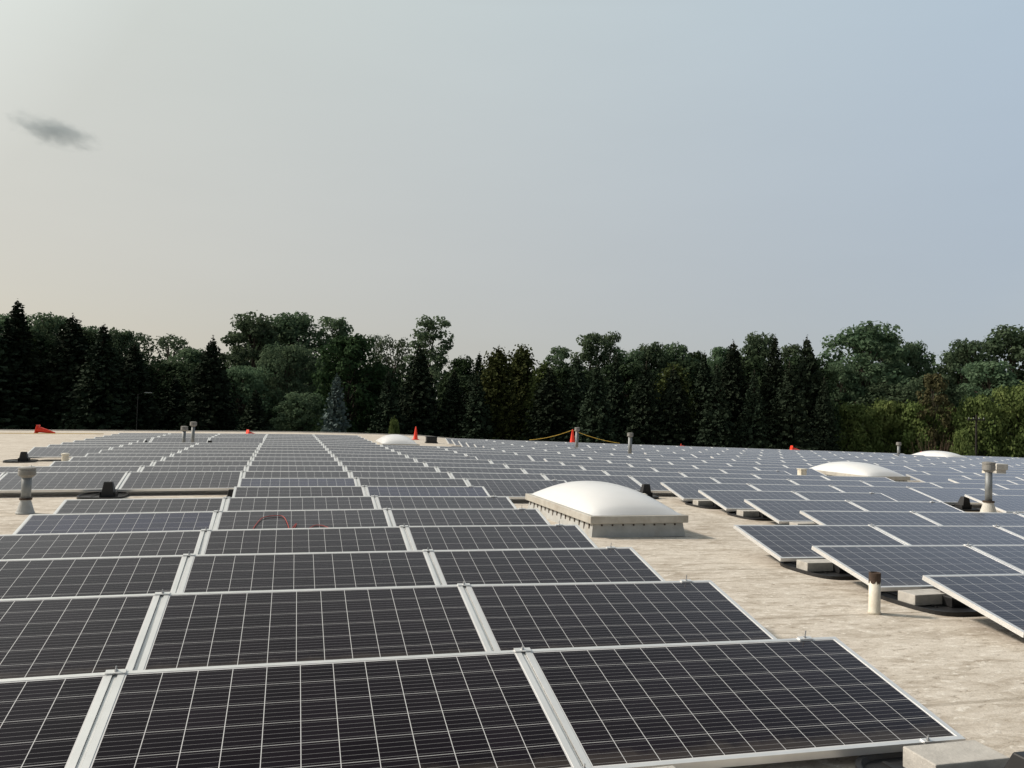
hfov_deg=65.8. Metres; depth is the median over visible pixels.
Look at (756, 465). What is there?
solar panel
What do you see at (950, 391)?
broadleaf tree
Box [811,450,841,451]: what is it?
solar panel
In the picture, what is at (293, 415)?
broadleaf tree
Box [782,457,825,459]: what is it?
solar panel
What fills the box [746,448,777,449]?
solar panel
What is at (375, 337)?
locust tree
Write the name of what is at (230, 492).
ballast tray
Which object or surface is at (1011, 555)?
solar panel
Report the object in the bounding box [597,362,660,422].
broadleaf tree
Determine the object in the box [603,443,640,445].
solar panel
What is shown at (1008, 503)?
solar panel
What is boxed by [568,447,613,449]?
solar panel
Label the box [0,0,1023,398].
sky
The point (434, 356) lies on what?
poplar tree
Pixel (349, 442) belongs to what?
solar panel
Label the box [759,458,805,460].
solar panel
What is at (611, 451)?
solar panel
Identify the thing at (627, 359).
broadleaf tree
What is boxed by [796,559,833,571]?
concrete block
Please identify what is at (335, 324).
poplar tree
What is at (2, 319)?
broadleaf tree
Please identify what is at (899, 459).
solar panel
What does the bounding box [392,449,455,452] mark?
solar panel
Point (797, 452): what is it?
solar panel
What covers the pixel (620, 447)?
solar panel
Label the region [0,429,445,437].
roof edging
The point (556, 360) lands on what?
poplar tree
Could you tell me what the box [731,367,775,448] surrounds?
spruce tree
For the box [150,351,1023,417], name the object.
woodland
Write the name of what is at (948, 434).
shrub
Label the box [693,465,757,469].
solar panel
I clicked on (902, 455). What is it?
solar panel
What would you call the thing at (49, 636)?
solar panel
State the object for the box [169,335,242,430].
spruce tree
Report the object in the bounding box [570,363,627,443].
spruce tree
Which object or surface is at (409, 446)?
solar panel
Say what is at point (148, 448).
solar panel
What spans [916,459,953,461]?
solar panel
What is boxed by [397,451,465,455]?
solar panel
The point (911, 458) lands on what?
solar panel
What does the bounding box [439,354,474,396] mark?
maple tree
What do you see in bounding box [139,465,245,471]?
solar panel
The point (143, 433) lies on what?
solar panel
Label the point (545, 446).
solar panel
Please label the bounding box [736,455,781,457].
solar panel
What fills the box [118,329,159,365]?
locust tree
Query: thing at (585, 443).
solar panel
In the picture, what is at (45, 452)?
solar panel
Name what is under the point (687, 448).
solar panel
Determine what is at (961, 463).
solar panel
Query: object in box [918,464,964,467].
solar panel
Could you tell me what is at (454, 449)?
solar panel
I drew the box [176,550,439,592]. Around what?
solar panel
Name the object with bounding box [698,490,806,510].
solar panel
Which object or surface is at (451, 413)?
spruce tree
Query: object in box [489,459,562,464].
solar panel
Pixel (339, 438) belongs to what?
solar panel
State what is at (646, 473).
solar panel
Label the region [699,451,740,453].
solar panel
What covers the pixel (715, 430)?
spruce tree
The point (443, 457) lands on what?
solar panel
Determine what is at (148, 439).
solar panel
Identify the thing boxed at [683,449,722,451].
solar panel
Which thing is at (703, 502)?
concrete block
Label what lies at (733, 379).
spruce tree
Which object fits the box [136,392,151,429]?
street lamp
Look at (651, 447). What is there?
solar panel
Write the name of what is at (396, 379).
broadleaf tree
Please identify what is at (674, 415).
spruce tree
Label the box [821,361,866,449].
broadleaf tree
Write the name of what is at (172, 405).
spruce tree
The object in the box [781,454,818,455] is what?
solar panel
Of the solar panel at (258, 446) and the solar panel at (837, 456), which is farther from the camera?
the solar panel at (837, 456)
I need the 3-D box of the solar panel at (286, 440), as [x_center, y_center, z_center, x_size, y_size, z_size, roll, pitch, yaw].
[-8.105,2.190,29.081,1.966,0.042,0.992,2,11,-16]
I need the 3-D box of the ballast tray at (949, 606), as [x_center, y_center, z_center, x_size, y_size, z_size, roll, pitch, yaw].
[3.817,1.859,7.202,0.740,0.272,0.900,2,-2,-18]
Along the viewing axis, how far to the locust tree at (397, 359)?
103.24 m
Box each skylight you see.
[374,434,419,445]
[525,481,687,536]
[811,461,909,481]
[912,451,963,456]
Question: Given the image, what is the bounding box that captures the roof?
[0,430,1023,767]
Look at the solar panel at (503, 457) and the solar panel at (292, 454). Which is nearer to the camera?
the solar panel at (292, 454)
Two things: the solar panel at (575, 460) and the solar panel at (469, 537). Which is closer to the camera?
the solar panel at (469, 537)
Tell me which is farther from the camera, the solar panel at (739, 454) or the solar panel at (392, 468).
the solar panel at (739, 454)
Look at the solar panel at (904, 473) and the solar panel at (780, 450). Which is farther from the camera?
the solar panel at (780, 450)
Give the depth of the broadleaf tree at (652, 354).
98.89 m
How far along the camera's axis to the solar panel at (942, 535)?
10.04 m
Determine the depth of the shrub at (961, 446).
65.66 m
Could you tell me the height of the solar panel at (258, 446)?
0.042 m
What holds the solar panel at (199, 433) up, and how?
on the roof
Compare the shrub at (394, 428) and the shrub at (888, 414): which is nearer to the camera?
the shrub at (394, 428)
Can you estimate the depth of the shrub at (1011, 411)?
78.06 m
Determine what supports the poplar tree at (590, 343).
on the lawn
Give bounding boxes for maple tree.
[303,333,396,432]
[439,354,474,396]
[688,350,702,383]
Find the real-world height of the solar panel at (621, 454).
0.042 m
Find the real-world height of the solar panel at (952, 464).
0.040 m
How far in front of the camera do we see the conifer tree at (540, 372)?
71.54 m
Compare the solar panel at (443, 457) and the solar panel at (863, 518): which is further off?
the solar panel at (443, 457)
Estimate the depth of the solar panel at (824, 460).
30.51 m
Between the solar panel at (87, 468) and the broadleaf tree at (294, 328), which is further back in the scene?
the broadleaf tree at (294, 328)
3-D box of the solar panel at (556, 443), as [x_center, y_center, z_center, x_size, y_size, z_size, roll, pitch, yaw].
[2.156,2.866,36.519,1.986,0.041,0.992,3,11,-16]
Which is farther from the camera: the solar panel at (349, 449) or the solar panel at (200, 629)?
the solar panel at (349, 449)
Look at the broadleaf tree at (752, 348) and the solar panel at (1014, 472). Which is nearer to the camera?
the solar panel at (1014, 472)
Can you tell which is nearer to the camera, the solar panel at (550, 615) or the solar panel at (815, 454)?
the solar panel at (550, 615)
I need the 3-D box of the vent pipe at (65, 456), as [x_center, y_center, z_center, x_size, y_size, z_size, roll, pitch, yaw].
[-11.502,1.921,20.377,0.260,0.290,0.260,2,-2,-16]
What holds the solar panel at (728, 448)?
on the roof
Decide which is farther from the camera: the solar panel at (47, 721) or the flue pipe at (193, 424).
the flue pipe at (193, 424)
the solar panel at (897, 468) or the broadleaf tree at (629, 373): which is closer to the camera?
the solar panel at (897, 468)
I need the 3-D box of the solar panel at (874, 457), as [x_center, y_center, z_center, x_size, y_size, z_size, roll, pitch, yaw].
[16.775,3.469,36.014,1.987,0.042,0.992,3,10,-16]
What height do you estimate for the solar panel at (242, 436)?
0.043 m
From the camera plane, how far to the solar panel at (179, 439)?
29.55 m
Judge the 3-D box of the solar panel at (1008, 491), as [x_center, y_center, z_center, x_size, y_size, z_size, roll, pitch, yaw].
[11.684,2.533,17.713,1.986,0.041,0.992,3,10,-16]
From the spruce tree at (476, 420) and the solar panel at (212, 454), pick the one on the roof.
the solar panel at (212, 454)
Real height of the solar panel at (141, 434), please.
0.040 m
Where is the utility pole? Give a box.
[967,415,984,455]
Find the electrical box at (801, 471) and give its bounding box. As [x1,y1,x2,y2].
[797,468,806,474]
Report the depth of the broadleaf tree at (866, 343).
95.98 m
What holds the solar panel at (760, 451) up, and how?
on the roof
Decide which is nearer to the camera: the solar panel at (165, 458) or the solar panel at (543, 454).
the solar panel at (165, 458)
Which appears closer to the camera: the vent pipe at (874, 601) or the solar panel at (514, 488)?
the vent pipe at (874, 601)
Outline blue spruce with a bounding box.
[317,373,352,432]
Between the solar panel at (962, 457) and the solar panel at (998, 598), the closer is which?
the solar panel at (998, 598)
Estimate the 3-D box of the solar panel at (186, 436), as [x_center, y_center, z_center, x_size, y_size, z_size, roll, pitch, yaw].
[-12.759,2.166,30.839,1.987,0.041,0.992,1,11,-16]
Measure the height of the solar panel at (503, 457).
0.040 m
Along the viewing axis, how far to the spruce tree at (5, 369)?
71.45 m
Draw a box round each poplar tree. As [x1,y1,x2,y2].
[303,316,355,416]
[401,314,454,415]
[543,346,573,388]
[569,332,609,386]
[598,330,621,376]
[779,343,801,367]
[939,351,955,373]
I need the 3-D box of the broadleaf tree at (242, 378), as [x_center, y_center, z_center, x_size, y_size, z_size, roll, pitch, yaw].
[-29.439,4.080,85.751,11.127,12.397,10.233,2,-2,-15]
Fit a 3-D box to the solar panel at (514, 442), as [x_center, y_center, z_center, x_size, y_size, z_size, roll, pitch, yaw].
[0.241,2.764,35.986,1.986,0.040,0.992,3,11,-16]
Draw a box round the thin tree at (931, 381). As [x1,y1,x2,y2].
[915,373,958,451]
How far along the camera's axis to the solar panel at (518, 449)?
28.73 m
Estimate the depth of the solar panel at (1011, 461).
38.52 m
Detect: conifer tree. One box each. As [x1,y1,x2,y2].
[472,344,526,440]
[507,344,538,439]
[517,360,560,440]
[654,362,700,444]
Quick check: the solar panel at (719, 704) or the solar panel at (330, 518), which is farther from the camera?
the solar panel at (330, 518)
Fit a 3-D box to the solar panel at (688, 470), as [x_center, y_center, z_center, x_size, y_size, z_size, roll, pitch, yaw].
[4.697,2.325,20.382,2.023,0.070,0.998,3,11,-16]
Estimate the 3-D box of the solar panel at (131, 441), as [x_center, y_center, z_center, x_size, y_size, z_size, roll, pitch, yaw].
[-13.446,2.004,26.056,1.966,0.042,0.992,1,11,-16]
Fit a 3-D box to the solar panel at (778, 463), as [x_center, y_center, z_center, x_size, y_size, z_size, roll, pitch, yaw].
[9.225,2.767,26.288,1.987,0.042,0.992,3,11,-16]
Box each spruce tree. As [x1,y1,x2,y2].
[0,298,58,429]
[0,326,44,429]
[20,313,93,429]
[55,325,140,429]
[93,341,172,429]
[148,377,190,429]
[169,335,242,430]
[235,390,274,430]
[365,370,407,433]
[395,344,447,435]
[429,370,466,438]
[450,373,498,439]
[463,353,485,413]
[517,366,574,441]
[551,356,588,442]
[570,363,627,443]
[605,351,631,443]
[614,359,670,444]
[648,367,698,446]
[689,353,711,446]
[691,365,743,447]
[719,339,750,447]
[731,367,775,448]
[758,336,784,442]
[764,358,822,450]
[793,334,845,450]
[808,377,841,450]
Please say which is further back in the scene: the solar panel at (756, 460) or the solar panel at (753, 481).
the solar panel at (756, 460)
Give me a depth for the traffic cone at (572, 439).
45.59 m
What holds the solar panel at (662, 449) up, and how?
on the roof
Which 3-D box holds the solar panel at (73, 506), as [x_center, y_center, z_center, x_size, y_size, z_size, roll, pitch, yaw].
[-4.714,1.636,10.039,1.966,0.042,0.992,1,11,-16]
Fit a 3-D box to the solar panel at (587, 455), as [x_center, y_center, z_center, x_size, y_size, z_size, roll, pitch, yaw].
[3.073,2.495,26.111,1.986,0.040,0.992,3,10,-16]
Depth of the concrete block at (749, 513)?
13.21 m
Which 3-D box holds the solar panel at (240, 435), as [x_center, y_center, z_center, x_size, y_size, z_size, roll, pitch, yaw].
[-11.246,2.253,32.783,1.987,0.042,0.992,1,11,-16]
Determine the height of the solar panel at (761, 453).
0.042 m
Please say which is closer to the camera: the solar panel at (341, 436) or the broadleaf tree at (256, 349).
the solar panel at (341, 436)
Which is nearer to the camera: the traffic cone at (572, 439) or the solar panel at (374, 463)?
the solar panel at (374, 463)
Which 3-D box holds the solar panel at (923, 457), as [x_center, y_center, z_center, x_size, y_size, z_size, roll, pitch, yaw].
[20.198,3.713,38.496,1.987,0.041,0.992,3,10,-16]
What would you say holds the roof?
on the building wall
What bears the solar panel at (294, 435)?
on the roof
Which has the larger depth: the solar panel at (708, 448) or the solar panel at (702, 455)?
the solar panel at (708, 448)
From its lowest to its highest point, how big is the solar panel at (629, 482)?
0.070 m
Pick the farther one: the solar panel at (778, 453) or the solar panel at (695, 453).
the solar panel at (778, 453)
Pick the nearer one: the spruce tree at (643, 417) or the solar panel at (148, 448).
the solar panel at (148, 448)
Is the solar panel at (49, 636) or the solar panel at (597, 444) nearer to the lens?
the solar panel at (49, 636)
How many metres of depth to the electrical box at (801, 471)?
22.18 m
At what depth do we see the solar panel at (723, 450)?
37.59 m
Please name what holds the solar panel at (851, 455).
on the roof
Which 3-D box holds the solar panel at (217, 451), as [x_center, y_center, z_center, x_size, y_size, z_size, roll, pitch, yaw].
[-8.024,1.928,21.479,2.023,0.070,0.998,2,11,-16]
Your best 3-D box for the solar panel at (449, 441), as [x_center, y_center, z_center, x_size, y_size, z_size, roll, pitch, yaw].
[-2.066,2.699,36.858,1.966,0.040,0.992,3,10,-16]
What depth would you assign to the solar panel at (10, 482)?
13.75 m
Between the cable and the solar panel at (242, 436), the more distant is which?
the solar panel at (242, 436)
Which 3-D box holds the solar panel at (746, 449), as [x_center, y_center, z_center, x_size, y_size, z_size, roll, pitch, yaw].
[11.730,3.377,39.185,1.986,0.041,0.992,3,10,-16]
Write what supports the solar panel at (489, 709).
on the roof
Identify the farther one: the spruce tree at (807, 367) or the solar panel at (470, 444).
the spruce tree at (807, 367)
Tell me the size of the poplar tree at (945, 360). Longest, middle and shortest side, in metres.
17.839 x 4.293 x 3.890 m
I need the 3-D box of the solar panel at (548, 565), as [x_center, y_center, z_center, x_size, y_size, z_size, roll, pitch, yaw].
[0.303,1.619,6.868,2.023,0.090,0.998,2,11,-16]
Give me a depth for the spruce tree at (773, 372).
69.45 m
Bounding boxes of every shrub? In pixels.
[388,417,399,433]
[834,400,884,452]
[862,396,915,454]
[883,399,945,454]
[907,437,952,454]
[934,405,959,446]
[948,394,1005,456]
[950,427,975,455]
[985,380,1023,457]
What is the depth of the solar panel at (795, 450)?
42.01 m
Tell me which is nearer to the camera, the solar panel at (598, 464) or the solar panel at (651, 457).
the solar panel at (598, 464)
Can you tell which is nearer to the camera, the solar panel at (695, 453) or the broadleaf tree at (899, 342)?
the solar panel at (695, 453)
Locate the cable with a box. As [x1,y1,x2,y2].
[253,515,328,528]
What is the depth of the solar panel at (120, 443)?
25.05 m
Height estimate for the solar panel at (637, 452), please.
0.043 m
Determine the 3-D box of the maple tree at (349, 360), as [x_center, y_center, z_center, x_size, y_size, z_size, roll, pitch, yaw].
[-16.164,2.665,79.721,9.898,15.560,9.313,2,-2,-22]
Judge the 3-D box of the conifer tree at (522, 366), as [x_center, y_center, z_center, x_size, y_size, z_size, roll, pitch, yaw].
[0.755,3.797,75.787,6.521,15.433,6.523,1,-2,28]
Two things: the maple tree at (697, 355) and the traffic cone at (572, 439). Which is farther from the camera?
the maple tree at (697, 355)
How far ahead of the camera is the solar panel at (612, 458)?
25.02 m
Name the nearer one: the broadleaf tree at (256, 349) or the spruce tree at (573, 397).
the spruce tree at (573, 397)
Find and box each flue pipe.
[15,467,36,514]
[181,426,187,441]
[190,422,196,442]
[575,427,579,446]
[627,433,632,453]
[896,442,900,453]
[980,461,996,512]
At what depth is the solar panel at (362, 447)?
25.75 m
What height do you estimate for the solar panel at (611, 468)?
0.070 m
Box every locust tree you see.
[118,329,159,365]
[137,333,196,382]
[365,334,390,393]
[369,334,412,408]
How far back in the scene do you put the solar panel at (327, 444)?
27.13 m
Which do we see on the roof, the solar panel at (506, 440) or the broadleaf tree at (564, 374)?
the solar panel at (506, 440)
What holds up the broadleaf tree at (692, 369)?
on the lawn
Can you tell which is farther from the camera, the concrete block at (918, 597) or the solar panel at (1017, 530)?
the solar panel at (1017, 530)
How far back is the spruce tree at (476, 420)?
69.39 m
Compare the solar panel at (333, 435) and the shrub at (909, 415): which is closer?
the solar panel at (333, 435)
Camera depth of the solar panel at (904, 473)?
24.32 m
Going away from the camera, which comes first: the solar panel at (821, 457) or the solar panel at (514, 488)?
the solar panel at (514, 488)
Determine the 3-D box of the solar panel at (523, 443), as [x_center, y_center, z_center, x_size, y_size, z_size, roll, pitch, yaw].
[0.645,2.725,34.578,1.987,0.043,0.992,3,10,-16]
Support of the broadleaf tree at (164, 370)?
on the lawn
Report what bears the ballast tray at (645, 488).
on the roof
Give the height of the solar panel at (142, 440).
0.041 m
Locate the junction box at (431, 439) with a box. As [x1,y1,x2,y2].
[425,436,437,442]
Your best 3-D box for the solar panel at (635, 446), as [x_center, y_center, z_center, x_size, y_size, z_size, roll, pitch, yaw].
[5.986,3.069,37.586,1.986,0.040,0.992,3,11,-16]
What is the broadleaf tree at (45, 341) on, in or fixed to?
on the lawn
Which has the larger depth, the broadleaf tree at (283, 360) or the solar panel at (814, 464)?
the broadleaf tree at (283, 360)
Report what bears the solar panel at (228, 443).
on the roof
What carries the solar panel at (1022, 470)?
on the roof
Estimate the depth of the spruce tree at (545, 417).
69.13 m
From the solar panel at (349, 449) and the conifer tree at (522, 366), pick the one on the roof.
the solar panel at (349, 449)
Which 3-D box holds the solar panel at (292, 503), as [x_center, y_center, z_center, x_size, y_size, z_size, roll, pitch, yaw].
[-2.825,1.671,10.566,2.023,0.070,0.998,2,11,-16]
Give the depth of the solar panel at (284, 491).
12.25 m
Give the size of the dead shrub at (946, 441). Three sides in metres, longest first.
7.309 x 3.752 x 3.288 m
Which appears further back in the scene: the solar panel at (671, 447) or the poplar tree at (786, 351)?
the poplar tree at (786, 351)
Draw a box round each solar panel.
[0,466,28,471]
[0,472,127,492]
[0,530,204,559]
[0,555,187,598]
[0,593,160,678]
[0,672,113,767]
[13,511,216,533]
[28,447,111,457]
[29,465,141,471]
[47,444,120,446]
[50,461,153,465]
[53,498,225,513]
[61,442,130,444]
[69,456,163,460]
[73,440,138,442]
[76,650,580,767]
[84,438,145,441]
[84,453,172,456]
[94,437,152,441]
[99,450,179,452]
[103,435,158,436]
[110,447,186,449]
[111,434,163,435]
[117,471,242,491]
[118,433,168,434]
[121,445,191,446]
[130,442,196,444]
[134,585,490,669]
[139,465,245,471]
[150,437,209,442]
[152,460,248,465]
[159,436,212,436]
[162,455,251,460]
[164,434,215,435]
[169,433,218,434]
[171,453,253,456]
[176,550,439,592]
[179,449,255,452]
[186,447,257,449]
[192,445,259,447]
[197,443,260,444]
[198,526,410,554]
[209,437,263,442]
[212,509,390,529]
[213,436,264,437]
[216,435,265,435]
[219,433,266,434]
[223,495,376,510]
[232,486,365,496]
[238,478,356,486]
[241,470,349,477]
[245,465,344,470]
[248,460,339,465]
[251,455,335,460]
[254,453,331,456]
[256,450,328,452]
[258,447,326,449]
[260,445,323,447]
[261,443,321,444]
[263,441,319,442]
[264,438,316,439]
[264,439,318,440]
[265,436,315,437]
[266,435,314,436]
[267,434,312,434]
[314,434,357,435]
[315,436,361,437]
[316,437,364,438]
[317,438,367,440]
[319,440,371,441]
[320,442,376,443]
[322,443,381,446]
[324,445,386,448]
[327,448,392,451]
[328,449,399,454]
[331,452,406,457]
[335,456,415,461]
[339,460,425,466]
[342,464,437,471]
[349,471,451,477]
[354,476,468,485]
[361,484,489,495]
[371,494,516,508]
[381,445,437,447]
[383,508,550,525]
[386,447,445,449]
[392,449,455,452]
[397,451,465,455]
[400,521,597,549]
[405,454,477,459]
[414,458,491,463]
[423,546,664,584]
[424,461,506,467]
[434,466,525,473]
[438,446,492,449]
[445,438,486,444]
[446,448,503,451]
[448,472,546,479]
[451,439,493,445]
[455,451,515,454]
[457,575,776,650]
[458,441,502,446]
[462,478,566,498]
[465,453,532,460]
[466,442,511,446]
[474,444,521,446]
[483,446,533,448]
[486,439,526,441]
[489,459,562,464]
[492,448,545,450]
[494,441,535,442]
[502,442,545,444]
[503,450,558,453]
[504,463,583,469]
[512,444,557,446]
[514,630,965,767]
[515,452,573,455]
[520,468,607,474]
[522,445,567,447]
[527,441,565,442]
[528,455,591,460]
[533,447,582,450]
[536,442,574,444]
[542,473,640,490]
[544,458,609,462]
[545,449,596,452]
[546,444,589,447]
[558,452,611,454]
[559,461,631,466]
[566,442,602,443]
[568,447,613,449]
[572,454,629,457]
[578,444,615,445]
[578,465,656,471]
[582,449,627,453]
[587,445,627,447]
[589,457,648,460]
[600,447,641,448]
[602,469,685,476]
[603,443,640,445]
[608,460,671,464]
[610,453,663,456]
[613,448,657,450]
[616,445,653,446]
[627,463,696,468]
[627,474,718,492]
[628,456,683,459]
[632,446,667,448]
[632,450,673,453]
[641,445,676,446]
[642,448,683,450]
[644,452,696,457]
[647,458,705,462]
[651,467,724,472]
[654,446,689,447]
[658,450,700,452]
[660,482,758,500]
[668,448,705,449]
[669,462,729,465]
[674,452,718,454]
[677,446,711,447]
[680,472,759,478]
[681,457,734,460]
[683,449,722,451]
[690,447,727,449]
[692,454,737,457]
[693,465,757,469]
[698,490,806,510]
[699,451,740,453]
[703,460,758,463]
[706,449,742,450]
[710,456,760,459]
[710,476,797,484]
[712,447,745,448]
[717,453,760,455]
[720,468,791,474]
[723,451,760,452]
[727,463,786,467]
[728,449,762,450]
[733,459,782,461]
[733,525,906,561]
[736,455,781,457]
[740,452,780,454]
[743,450,780,452]
[744,499,865,523]
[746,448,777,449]
[746,482,841,491]
[752,473,827,479]
[755,467,826,475]
[757,462,811,465]
[759,454,801,456]
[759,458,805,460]
[761,452,797,453]
[763,450,796,451]
[778,449,810,450]
[779,451,815,453]
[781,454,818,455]
[781,460,829,463]
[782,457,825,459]
[784,465,813,467]
[787,478,870,485]
[791,490,896,500]
[797,451,829,452]
[798,453,835,455]
[800,511,940,525]
[802,456,842,458]
[804,459,846,461]
[807,463,821,465]
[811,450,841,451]
[811,545,1023,590]
[816,453,849,454]
[819,455,857,457]
[822,476,895,481]
[824,458,865,460]
[829,485,940,501]
[830,452,861,453]
[834,454,870,456]
[841,457,880,459]
[845,499,963,511]
[847,460,893,463]
[850,454,882,455]
[856,456,893,458]
[859,480,941,487]
[862,453,895,455]
[864,459,905,461]
[869,455,905,457]
[869,524,1023,544]
[875,463,920,465]
[877,465,914,470]
[879,458,917,460]
[891,462,933,464]
[892,457,928,459]
[893,454,923,456]
[895,471,929,481]
[904,460,943,462]
[905,466,959,471]
[906,457,938,458]
[906,474,968,482]
[908,486,995,503]
[910,511,1023,525]
[914,456,946,457]
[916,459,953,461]
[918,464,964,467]
[922,574,1023,637]
[923,471,980,475]
[927,458,962,460]
[930,482,1006,488]
[932,463,973,465]
[939,458,970,459]
[944,462,980,463]
[947,457,977,458]
[948,479,1015,483]
[950,467,981,472]
[954,461,981,462]
[962,475,1021,479]
[963,460,995,461]
[963,466,981,467]
[964,456,988,457]
[964,544,1023,571]
[965,494,1023,512]
[971,459,1002,460]
[975,473,1023,476]
[978,458,1007,459]
[981,488,1023,494]
[993,524,1023,537]
[995,462,1022,463]
[996,461,1023,462]
[996,484,1023,488]
[1006,469,1023,471]
[1006,471,1023,473]
[1007,480,1023,483]
[1008,467,1023,468]
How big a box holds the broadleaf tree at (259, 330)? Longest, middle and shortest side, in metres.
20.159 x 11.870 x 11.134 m
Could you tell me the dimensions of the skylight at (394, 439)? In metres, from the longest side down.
2.820 x 1.430 x 0.597 m
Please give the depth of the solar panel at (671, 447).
38.46 m
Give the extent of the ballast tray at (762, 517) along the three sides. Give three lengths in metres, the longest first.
0.900 x 0.740 x 0.272 m
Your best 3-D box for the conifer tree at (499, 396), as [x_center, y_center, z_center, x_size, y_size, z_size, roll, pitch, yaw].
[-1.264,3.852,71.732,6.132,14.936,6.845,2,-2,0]
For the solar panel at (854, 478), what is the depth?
20.31 m
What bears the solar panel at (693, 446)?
on the roof
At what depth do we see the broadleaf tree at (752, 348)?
95.05 m
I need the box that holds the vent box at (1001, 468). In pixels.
[982,463,1007,473]
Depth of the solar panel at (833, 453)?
39.27 m
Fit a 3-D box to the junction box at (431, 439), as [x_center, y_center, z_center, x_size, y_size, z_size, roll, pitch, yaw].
[-3.968,2.747,38.957,0.600,0.330,0.360,2,-2,-16]
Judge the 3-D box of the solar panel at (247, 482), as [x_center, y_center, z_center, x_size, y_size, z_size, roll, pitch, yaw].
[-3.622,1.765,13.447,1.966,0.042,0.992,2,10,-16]
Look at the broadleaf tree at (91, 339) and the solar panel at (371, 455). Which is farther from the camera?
the broadleaf tree at (91, 339)
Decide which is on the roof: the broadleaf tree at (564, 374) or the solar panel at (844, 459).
the solar panel at (844, 459)
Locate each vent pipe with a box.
[61,453,69,460]
[867,571,880,614]
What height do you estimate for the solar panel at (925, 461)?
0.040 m
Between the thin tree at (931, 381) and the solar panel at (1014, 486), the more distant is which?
the thin tree at (931, 381)
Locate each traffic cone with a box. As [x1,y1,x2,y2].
[34,425,54,432]
[412,427,418,439]
[570,429,574,441]
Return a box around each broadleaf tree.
[0,313,32,336]
[26,311,66,359]
[28,329,59,373]
[44,329,123,384]
[80,325,99,337]
[108,327,139,369]
[142,358,185,423]
[154,361,237,424]
[160,347,205,409]
[217,310,284,412]
[221,365,285,430]
[231,336,311,420]
[253,341,325,430]
[256,311,331,403]
[270,391,327,431]
[343,361,404,432]
[433,375,471,425]
[552,364,594,396]
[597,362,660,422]
[607,349,650,380]
[628,341,667,389]
[652,341,699,376]
[660,358,712,411]
[707,347,728,374]
[710,354,783,404]
[738,331,774,383]
[783,353,841,448]
[817,320,918,413]
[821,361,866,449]
[842,382,951,448]
[873,337,906,380]
[892,340,935,393]
[905,372,968,410]
[935,338,996,445]
[955,360,1022,455]
[967,324,1023,401]
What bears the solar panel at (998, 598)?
on the roof
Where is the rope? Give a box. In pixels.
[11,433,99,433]
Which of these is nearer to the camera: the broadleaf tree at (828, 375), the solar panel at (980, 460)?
the solar panel at (980, 460)
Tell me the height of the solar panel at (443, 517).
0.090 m
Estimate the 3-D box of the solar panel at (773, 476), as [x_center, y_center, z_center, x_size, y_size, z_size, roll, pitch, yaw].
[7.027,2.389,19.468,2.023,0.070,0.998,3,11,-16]
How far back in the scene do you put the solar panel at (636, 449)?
33.20 m
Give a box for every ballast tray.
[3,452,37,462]
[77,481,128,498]
[227,489,233,496]
[639,484,658,498]
[685,501,722,508]
[727,511,773,520]
[780,561,856,579]
[855,751,1023,767]
[881,591,982,616]
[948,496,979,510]
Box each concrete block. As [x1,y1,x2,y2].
[655,765,674,767]
[693,500,712,505]
[737,510,759,516]
[789,522,815,524]
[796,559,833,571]
[898,589,944,605]
[903,740,1008,767]
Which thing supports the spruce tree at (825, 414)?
on the lawn
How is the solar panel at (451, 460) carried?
on the roof
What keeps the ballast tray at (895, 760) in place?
on the roof
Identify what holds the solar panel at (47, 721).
on the roof
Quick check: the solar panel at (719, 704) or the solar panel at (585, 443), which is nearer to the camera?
the solar panel at (719, 704)
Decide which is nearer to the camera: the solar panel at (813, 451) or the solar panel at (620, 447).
the solar panel at (620, 447)
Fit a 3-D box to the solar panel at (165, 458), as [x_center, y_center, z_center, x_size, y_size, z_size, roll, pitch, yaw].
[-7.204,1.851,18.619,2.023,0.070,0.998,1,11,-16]
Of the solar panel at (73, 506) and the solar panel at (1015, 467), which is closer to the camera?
the solar panel at (73, 506)
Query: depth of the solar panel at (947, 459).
37.47 m
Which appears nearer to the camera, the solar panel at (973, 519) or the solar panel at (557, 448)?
the solar panel at (973, 519)
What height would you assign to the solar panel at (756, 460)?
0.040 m
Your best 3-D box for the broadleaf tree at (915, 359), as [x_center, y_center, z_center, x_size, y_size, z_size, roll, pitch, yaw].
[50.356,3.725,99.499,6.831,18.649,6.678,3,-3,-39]
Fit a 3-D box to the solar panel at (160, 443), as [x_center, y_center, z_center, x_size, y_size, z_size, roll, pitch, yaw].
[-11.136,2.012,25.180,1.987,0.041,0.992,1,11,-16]
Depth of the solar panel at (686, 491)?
15.70 m
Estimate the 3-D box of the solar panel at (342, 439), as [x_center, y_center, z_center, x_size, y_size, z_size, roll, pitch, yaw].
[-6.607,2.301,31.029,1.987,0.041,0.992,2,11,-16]
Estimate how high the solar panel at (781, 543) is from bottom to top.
0.041 m
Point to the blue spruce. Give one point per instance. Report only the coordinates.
(336, 411)
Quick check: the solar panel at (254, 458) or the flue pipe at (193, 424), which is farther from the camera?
the flue pipe at (193, 424)
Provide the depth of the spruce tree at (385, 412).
69.42 m
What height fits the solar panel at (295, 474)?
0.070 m
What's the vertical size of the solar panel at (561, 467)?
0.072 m
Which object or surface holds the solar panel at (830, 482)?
on the roof
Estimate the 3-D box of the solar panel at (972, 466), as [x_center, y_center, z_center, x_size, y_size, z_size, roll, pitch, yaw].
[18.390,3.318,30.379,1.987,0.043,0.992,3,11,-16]
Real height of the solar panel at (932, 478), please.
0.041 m
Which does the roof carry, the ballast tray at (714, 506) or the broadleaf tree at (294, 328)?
the ballast tray at (714, 506)
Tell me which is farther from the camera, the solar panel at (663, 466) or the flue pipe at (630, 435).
the flue pipe at (630, 435)
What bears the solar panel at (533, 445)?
on the roof
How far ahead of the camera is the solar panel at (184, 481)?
14.25 m

